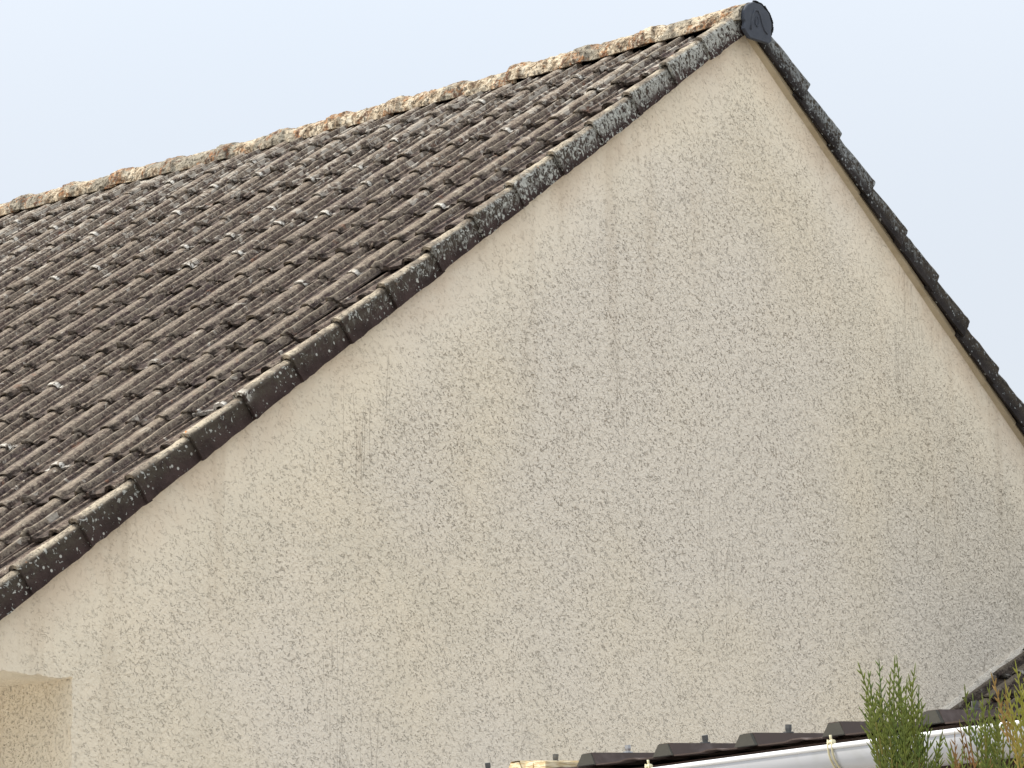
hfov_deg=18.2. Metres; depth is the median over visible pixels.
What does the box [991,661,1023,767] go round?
conifer
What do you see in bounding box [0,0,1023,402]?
sky
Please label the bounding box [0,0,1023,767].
house
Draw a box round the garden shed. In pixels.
[485,701,1023,767]
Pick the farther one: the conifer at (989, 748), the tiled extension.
the tiled extension
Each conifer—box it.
[856,654,947,767]
[943,680,1023,767]
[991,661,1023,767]
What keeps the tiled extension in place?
on the ground
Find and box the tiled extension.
[940,643,1023,709]
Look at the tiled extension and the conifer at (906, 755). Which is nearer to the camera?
the conifer at (906, 755)
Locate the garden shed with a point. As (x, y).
(841, 744)

